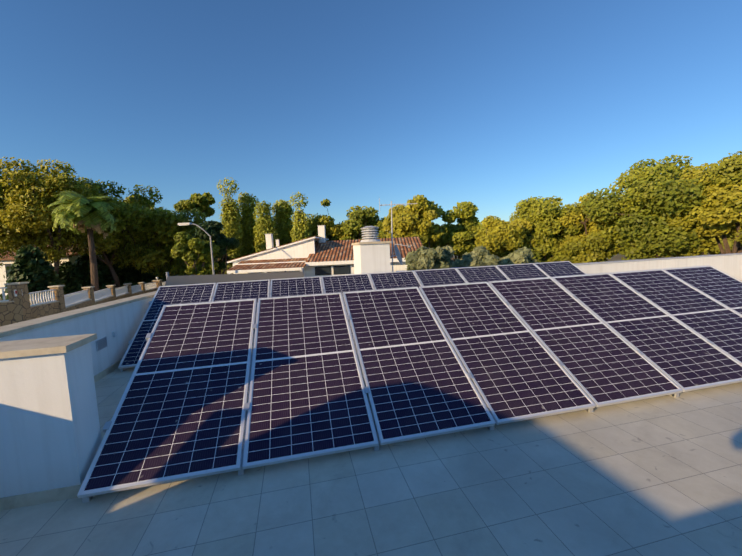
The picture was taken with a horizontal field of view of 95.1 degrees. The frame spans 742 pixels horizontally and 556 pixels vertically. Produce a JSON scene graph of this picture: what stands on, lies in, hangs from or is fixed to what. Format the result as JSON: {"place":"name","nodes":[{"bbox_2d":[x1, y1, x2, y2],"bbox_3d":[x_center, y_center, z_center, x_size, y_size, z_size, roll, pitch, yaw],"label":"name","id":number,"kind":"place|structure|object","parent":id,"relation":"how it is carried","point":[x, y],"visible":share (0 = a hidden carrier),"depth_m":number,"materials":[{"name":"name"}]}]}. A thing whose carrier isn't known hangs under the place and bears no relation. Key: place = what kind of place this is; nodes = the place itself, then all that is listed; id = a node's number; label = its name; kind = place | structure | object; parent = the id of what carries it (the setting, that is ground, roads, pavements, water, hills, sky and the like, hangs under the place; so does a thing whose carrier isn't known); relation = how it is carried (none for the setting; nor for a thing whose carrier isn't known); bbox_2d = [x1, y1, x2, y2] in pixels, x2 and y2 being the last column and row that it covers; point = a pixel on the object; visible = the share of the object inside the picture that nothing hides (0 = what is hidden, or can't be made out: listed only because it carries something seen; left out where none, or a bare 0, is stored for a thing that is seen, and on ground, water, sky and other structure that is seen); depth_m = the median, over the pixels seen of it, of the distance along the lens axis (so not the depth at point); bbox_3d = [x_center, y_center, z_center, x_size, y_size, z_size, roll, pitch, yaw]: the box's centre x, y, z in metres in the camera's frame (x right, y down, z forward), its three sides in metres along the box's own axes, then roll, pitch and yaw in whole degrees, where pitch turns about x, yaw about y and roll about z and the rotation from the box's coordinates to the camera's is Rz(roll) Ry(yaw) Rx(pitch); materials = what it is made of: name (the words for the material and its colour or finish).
{"place":"outdoors","nodes":[
{"label":"outdoors","id":0,"kind":"place"},
{"bbox_2d":[0,245,101,294],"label":"house","id":1,"kind":"structure","parent":0,"point":[8,261],"depth_m":33.79,"materials":[{"name":"white paint"}]},
{"bbox_2d":[227,225,421,278],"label":"neighbour house","id":2,"kind":"structure","parent":0,"point":[318,255],"depth_m":23.82,"materials":[{"name":"white paint"}]},
{"bbox_2d":[0,253,709,300],"bbox_3d":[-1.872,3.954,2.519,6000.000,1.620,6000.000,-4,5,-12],"label":"ground","id":3,"kind":"structure","parent":0,"point":[617,257],"depth_m":77.66,"materials":[{"name":"green plant"}]},
{"bbox_2d":[0,173,43,267],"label":"tree","id":4,"kind":"object","parent":3,"relation":"on","point":[2,251],"visible":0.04,"depth_m":28.16,"materials":[{"name":"green plant"}]},
{"bbox_2d":[0,244,66,304],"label":"bush","id":5,"kind":"object","parent":3,"relation":"on","point":[37,271],"visible":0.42,"depth_m":22.12,"materials":[{"name":"green plant"}]},
{"bbox_2d":[0,157,120,273],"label":"tree","id":6,"kind":"object","parent":3,"relation":"on","point":[27,211],"visible":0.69,"depth_m":26.65,"materials":[{"name":"green plant"}]},
{"bbox_2d":[58,261,90,294],"bbox_3d":[-27.503,0.705,30.768,3.738,4.482,3.852,-4,5,-12],"label":"bush","id":7,"kind":"object","parent":3,"relation":"on","point":[72,277],"visible":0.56,"depth_m":30.21,"materials":[{"name":"green plant"}]},
{"bbox_2d":[0,277,165,326],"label":"balustrade wall","id":8,"kind":"structure","parent":3,"relation":"on","point":[16,307],"depth_m":14.97,"materials":[{"name":"stone"}]},
{"bbox_2d":[47,190,120,291],"bbox_3d":[-19.580,-1.748,23.619,3.880,8.834,4.366,-4,5,-12],"label":"palm","id":9,"kind":"object","parent":3,"relation":"on","point":[82,214],"visible":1,"depth_m":23.07,"materials":[{"name":"green plant"}]},
{"bbox_2d":[72,253,121,289],"bbox_3d":[-26.883,0.232,32.742,4.436,5.352,4.403,-4,5,-12],"label":"bush","id":10,"kind":"object","parent":3,"relation":"on","point":[105,278],"visible":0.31,"depth_m":32.16,"materials":[{"name":"green plant"}]},
{"bbox_2d":[45,176,162,287],"bbox_3d":[-26.087,-4.017,33.014,11.106,11.267,9.302,1,6,36],"label":"tree","id":11,"kind":"object","parent":3,"relation":"on","point":[128,216],"visible":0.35,"depth_m":32.26,"materials":[{"name":"green plant"}]},
{"bbox_2d":[102,250,139,286],"bbox_3d":[-27.122,-0.199,35.840,4.699,5.503,4.321,-4,5,-12],"label":"bush","id":12,"kind":"object","parent":3,"relation":"on","point":[126,275],"visible":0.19,"depth_m":35.41,"materials":[{"name":"green plant"}]},
{"bbox_2d":[118,195,154,253],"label":"tree","id":13,"kind":"object","parent":3,"relation":"on","point":[149,205],"visible":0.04,"depth_m":40.94,"materials":[{"name":"green plant"}]},
{"bbox_2d":[130,255,155,288],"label":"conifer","id":14,"kind":"object","parent":3,"relation":"on","point":[146,277],"visible":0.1,"depth_m":38.28,"materials":[{"name":"green plant"}]},
{"bbox_2d":[150,264,165,281],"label":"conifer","id":15,"kind":"object","parent":3,"relation":"on","point":[163,278],"visible":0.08,"depth_m":41.44,"materials":[{"name":"green plant"}]},
{"bbox_2d":[113,206,206,277],"bbox_3d":[-21.766,-3.113,36.572,9.813,9.575,8.698,-7,6,-38],"label":"tree","id":16,"kind":"object","parent":3,"relation":"on","point":[163,227],"visible":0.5,"depth_m":34.63,"materials":[{"name":"green plant"}]},
{"bbox_2d":[170,231,219,274],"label":"tree","id":17,"kind":"object","parent":3,"relation":"on","point":[196,252],"visible":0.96,"depth_m":23.88,"materials":[{"name":"green plant"}]},
{"bbox_2d":[174,192,215,217],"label":"pine","id":18,"kind":"object","parent":3,"relation":"on","point":[203,202],"visible":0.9,"depth_m":61.29,"materials":[{"name":"green plant"}]},
{"bbox_2d":[178,222,214,274],"bbox_3d":[-10.575,0.052,20.960,2.026,6.919,0.260,-2,5,5],"label":"street lamp","id":19,"kind":"object","parent":3,"relation":"on","point":[186,224],"visible":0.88,"depth_m":20.66,"materials":[{"name":"grey metal"}]},
{"bbox_2d":[192,220,239,274],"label":"tree","id":20,"kind":"object","parent":3,"relation":"on","point":[222,241],"visible":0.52,"depth_m":26.02,"materials":[{"name":"green plant"}]},
{"bbox_2d":[217,177,243,273],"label":"tree","id":21,"kind":"object","parent":3,"relation":"on","point":[230,215],"visible":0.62,"depth_m":33.12,"materials":[{"name":"green plant"}]},
{"bbox_2d":[165,268,303,285],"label":"parapet wall","id":22,"kind":"structure","parent":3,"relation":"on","point":[189,279],"depth_m":12.85,"materials":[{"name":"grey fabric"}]},
{"bbox_2d":[237,192,259,255],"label":"poplar","id":23,"kind":"object","parent":3,"relation":"on","point":[247,221],"visible":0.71,"depth_m":34.96,"materials":[{"name":"green plant"}]},
{"bbox_2d":[253,200,277,252],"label":"poplar","id":24,"kind":"object","parent":3,"relation":"on","point":[265,223],"visible":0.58,"depth_m":32.95,"materials":[{"name":"green plant"}]},
{"bbox_2d":[271,199,293,245],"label":"poplar","id":25,"kind":"object","parent":3,"relation":"on","point":[283,227],"visible":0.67,"depth_m":34.82,"materials":[{"name":"green plant"}]},
{"bbox_2d":[289,191,313,241],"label":"poplar","id":26,"kind":"object","parent":3,"relation":"on","point":[300,230],"visible":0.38,"depth_m":32.85,"materials":[{"name":"green plant"}]},
{"bbox_2d":[308,213,326,235],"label":"poplar","id":27,"kind":"object","parent":3,"relation":"on","point":[314,228],"visible":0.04,"depth_m":34.45,"materials":[{"name":"green plant"}]},
{"bbox_2d":[311,198,353,240],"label":"tree","id":28,"kind":"object","parent":3,"relation":"on","point":[334,232],"visible":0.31,"depth_m":34.63,"materials":[{"name":"green plant"}]},
{"bbox_2d":[338,205,388,239],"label":"tree","id":29,"kind":"object","parent":3,"relation":"on","point":[357,220],"visible":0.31,"depth_m":34.91,"materials":[{"name":"green plant"}]},
{"bbox_2d":[381,195,447,248],"bbox_3d":[4.365,-3.091,33.264,6.219,9.723,5.510,-4,5,-12],"label":"tree","id":30,"kind":"object","parent":3,"relation":"on","point":[411,220],"visible":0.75,"depth_m":31.72,"materials":[{"name":"green plant"}]},
{"bbox_2d":[404,245,455,270],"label":"olive","id":31,"kind":"object","parent":3,"relation":"on","point":[425,258],"visible":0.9,"depth_m":14.30,"materials":[{"name":"green plant"}]},
{"bbox_2d":[437,201,480,261],"bbox_3d":[8.755,-3.169,35.242,6.239,9.142,5.622,-6,6,-36],"label":"tree","id":32,"kind":"object","parent":3,"relation":"on","point":[460,239],"visible":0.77,"depth_m":33.50,"materials":[{"name":"green plant"}]},
{"bbox_2d":[450,246,502,267],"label":"olive","id":33,"kind":"object","parent":3,"relation":"on","point":[478,256],"visible":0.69,"depth_m":15.40,"materials":[{"name":"green plant"}]},
{"bbox_2d":[475,215,536,257],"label":"tree","id":34,"kind":"object","parent":3,"relation":"on","point":[499,238],"visible":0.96,"depth_m":29.18,"materials":[{"name":"yellow plant"}]},
{"bbox_2d":[501,247,537,264],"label":"olive","id":35,"kind":"object","parent":3,"relation":"on","point":[524,255],"visible":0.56,"depth_m":17.36,"materials":[{"name":"green plant"}]},
{"bbox_2d":[509,196,579,262],"bbox_3d":[15.644,-2.973,31.102,6.797,8.831,5.843,-4,5,-12],"label":"tree","id":36,"kind":"object","parent":3,"relation":"on","point":[548,230],"visible":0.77,"depth_m":29.48,"materials":[{"name":"green plant"}]},
{"bbox_2d":[557,192,624,262],"bbox_3d":[19.067,-2.828,29.231,6.258,8.560,5.592,-4,5,-12],"label":"tree","id":37,"kind":"object","parent":3,"relation":"on","point":[583,246],"visible":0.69,"depth_m":27.98,"materials":[{"name":"green plant"}]},
{"bbox_2d":[580,155,713,259],"bbox_3d":[21.375,-3.591,25.215,9.600,10.625,8.072,-4,5,-12],"label":"tree","id":38,"kind":"object","parent":3,"relation":"on","point":[646,204],"visible":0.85,"depth_m":23.62,"materials":[{"name":"green plant"}]},
{"bbox_2d":[664,151,741,256],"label":"tree","id":39,"kind":"object","parent":3,"relation":"on","point":[717,214],"visible":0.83,"depth_m":21.05,"materials":[{"name":"green plant"}]},
{"bbox_2d":[693,236,741,255],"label":"tree","id":40,"kind":"object","parent":3,"relation":"on","point":[715,247],"visible":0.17,"depth_m":45.65,"materials":[{"name":"green plant"}]},
{"bbox_2d":[0,0,741,231],"label":"sky","id":41,"kind":"structure","parent":0,"point":[492,105],"materials":[{"name":"blue"}]},
{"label":"house","id":42,"kind":"structure","parent":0},
{"bbox_2d":[0,346,741,555],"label":"terrace floor","id":43,"kind":"structure","parent":42,"relation":"on","point":[659,476],"depth_m":2.24,"materials":[{"name":"tile"}]},
{"bbox_2d":[351,226,390,276],"bbox_3d":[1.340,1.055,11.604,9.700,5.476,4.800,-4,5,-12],"label":"chimney","id":44,"kind":"object","parent":43,"relation":"on","point":[371,252],"visible":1,"depth_m":9.03,"materials":[{"name":"white paint"}]},
{"bbox_2d":[379,199,417,271],"bbox_3d":[0.846,-0.338,9.891,1.134,3.994,0.669,-2,5,8],"label":"antenna","id":45,"kind":"object","parent":44,"relation":"on","point":[398,254],"visible":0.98,"depth_m":9.82,"materials":[{"name":"grey metal"}]},
{"bbox_2d":[0,253,741,510],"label":"parapets","id":46,"kind":"structure","parent":43,"relation":"on","point":[54,368],"depth_m":2.38,"materials":[{"name":"white paint"}]},
{"bbox_2d":[95,331,117,351],"bbox_3d":[-3.886,0.922,5.001,0.030,0.175,0.530,-4,5,-12],"label":"vent grille","id":47,"kind":"object","parent":46,"relation":"attached to","point":[101,343],"visible":1,"depth_m":4.88,"materials":[{"name":"grey metal"}]},
{"bbox_2d":[82,279,678,502],"bbox_3d":[1.035,0.614,5.426,9.704,1.058,4.819,-4,5,-12],"label":"mounting frame","id":48,"kind":"object","parent":43,"relation":"on","point":[240,472],"visible":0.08,"depth_m":3.05,"materials":[{"name":"silver metal"}]},
{"bbox_2d":[77,261,741,497],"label":"solar panels","id":49,"kind":"object","parent":48,"relation":"on","point":[445,351],"visible":1,"depth_m":3.59,"materials":[{"name":"black glass"}]}
]}

